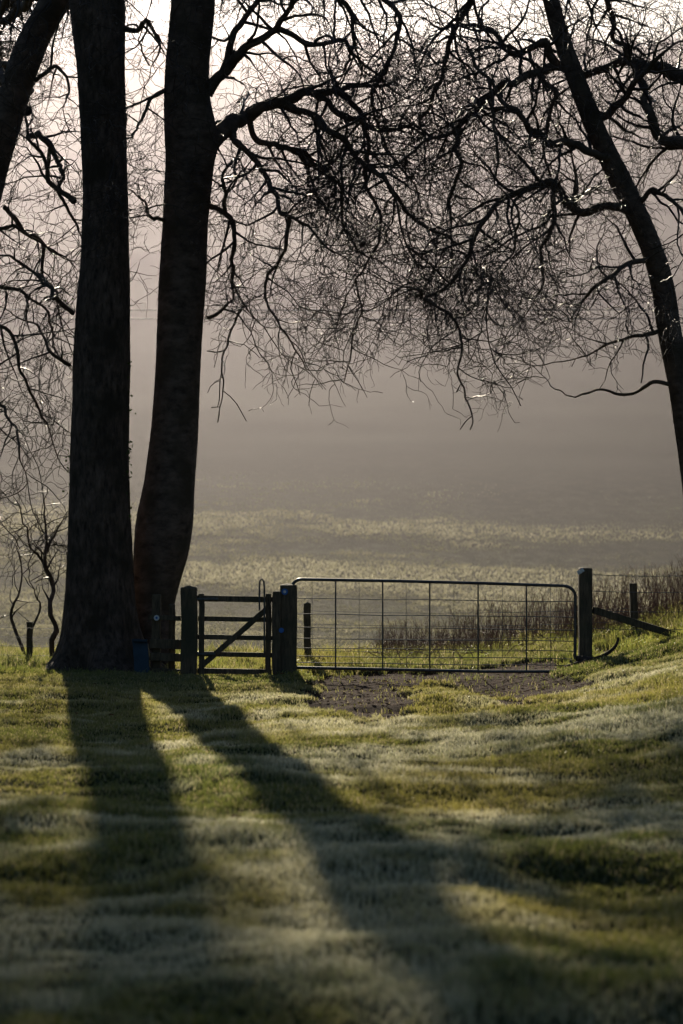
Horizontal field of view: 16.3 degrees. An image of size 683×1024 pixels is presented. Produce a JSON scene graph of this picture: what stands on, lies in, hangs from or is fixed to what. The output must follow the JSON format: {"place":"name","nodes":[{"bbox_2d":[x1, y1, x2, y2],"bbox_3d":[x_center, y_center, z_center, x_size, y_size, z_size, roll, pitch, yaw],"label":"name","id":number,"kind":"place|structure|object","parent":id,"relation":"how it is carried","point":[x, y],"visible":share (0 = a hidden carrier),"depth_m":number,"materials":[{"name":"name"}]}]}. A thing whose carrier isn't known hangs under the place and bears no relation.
{"place":"outdoors","nodes":[
{"label":"outdoors","id":0,"kind":"place"},
{"bbox_2d":[5,637,671,848],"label":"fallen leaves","id":1,"kind":"object","parent":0,"point":[383,793],"depth_m":28.74,"materials":[{"name":"brown plant"}]},
{"bbox_2d":[0,47,682,1023],"bbox_3d":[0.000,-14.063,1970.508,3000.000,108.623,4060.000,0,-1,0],"label":"ground","id":2,"kind":"structure","parent":0,"point":[566,461],"depth_m":178.40,"materials":[{"name":"green plant"}]},
{"bbox_2d":[0,622,60,656],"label":"wire fence","id":3,"kind":"object","parent":2,"relation":"on","point":[29,637],"visible":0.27,"depth_m":32.93,"materials":[{"name":"brown wood"}]},
{"bbox_2d":[0,455,67,654],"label":"hawthorn sapling","id":4,"kind":"object","parent":2,"relation":"on","point":[13,623],"visible":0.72,"depth_m":33.52,"materials":[{"name":"brown plant"}]},
{"bbox_2d":[0,362,69,655],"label":"hawthorn sapling","id":5,"kind":"object","parent":2,"relation":"on","point":[53,636],"visible":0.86,"depth_m":32.45,"materials":[{"name":"brown plant"}]},
{"bbox_2d":[0,0,218,593],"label":"beech tree","id":6,"kind":"object","parent":2,"relation":"on","point":[51,14],"visible":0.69,"depth_m":32.30,"materials":[{"name":"black plant"}]},
{"bbox_2d":[132,639,149,672],"bbox_3d":[-2.522,1.848,30.137,0.234,0.500,0.358,0,-1,0],"label":"blue trough","id":7,"kind":"object","parent":2,"relation":"on","point":[141,654],"visible":0.81,"depth_m":30.04,"materials":[{"name":"plastic"}]},
{"bbox_2d":[149,594,180,673],"bbox_3d":[-2.224,1.661,30.229,0.407,1.240,0.294,0,-1,0],"label":"stile","id":8,"kind":"object","parent":2,"relation":"on","point":[157,644],"visible":0.87,"depth_m":30.11,"materials":[{"name":"brown wood"}]},
{"bbox_2d":[0,0,434,672],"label":"beech tree","id":9,"kind":"object","parent":2,"relation":"on","point":[100,626],"visible":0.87,"depth_m":30.74,"materials":[{"name":"brown plant"}]},
{"bbox_2d":[180,578,281,674],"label":"wooden gate","id":10,"kind":"structure","parent":2,"relation":"on","point":[190,619],"depth_m":29.92,"materials":[{"name":"brown wood"}]},
{"bbox_2d":[12,0,545,666],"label":"beech tree","id":11,"kind":"object","parent":2,"relation":"on","point":[164,528],"visible":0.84,"depth_m":31.42,"materials":[{"name":"brown plant"}]},
{"bbox_2d":[0,599,682,1023],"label":"grass","id":12,"kind":"structure","parent":2,"relation":"on","point":[618,703],"depth_m":12.72,"materials":[{"name":"green plant"}]},
{"bbox_2d":[0,469,682,649],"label":"pasture grass","id":13,"kind":"structure","parent":2,"relation":"on","point":[283,570],"depth_m":128.39,"materials":[{"name":"green plant"}]},
{"bbox_2d":[0,604,682,678],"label":"grass verge","id":14,"kind":"object","parent":2,"relation":"on","point":[628,644],"depth_m":32.02,"materials":[{"name":"green plant"}]},
{"bbox_2d":[2,26,682,49],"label":"distant trees","id":15,"kind":"object","parent":2,"relation":"on","point":[576,39],"visible":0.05,"depth_m":476.62,"materials":[{"name":"grey plant"}]},
{"bbox_2d":[279,567,592,673],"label":"metal field gate","id":16,"kind":"structure","parent":2,"relation":"on","point":[288,631],"depth_m":29.96,"materials":[{"name":"grey metal"}]},
{"bbox_2d":[253,0,682,491],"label":"beech tree","id":17,"kind":"object","parent":2,"relation":"on","point":[630,203],"visible":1,"depth_m":30.73,"materials":[{"name":"brown plant"}]},
{"bbox_2d":[303,574,682,657],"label":"wire fence","id":18,"kind":"object","parent":2,"relation":"on","point":[632,620],"visible":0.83,"depth_m":32.54,"materials":[{"name":"brown wood"}]},
{"bbox_2d":[350,602,682,661],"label":"bramble","id":19,"kind":"object","parent":2,"relation":"on","point":[444,644],"visible":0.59,"depth_m":33.58,"materials":[{"name":"brown plant"}]},
{"bbox_2d":[367,559,682,653],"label":"hedge","id":20,"kind":"object","parent":2,"relation":"on","point":[654,605],"visible":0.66,"depth_m":34.79,"materials":[{"name":"brown plant"}]},
{"bbox_2d":[0,309,682,319],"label":"power line","id":21,"kind":"object","parent":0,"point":[336,310],"visible":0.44,"depth_m":120.17,"materials":[{"name":"black metal"}]},
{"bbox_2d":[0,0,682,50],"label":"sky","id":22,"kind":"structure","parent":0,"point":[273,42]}
]}

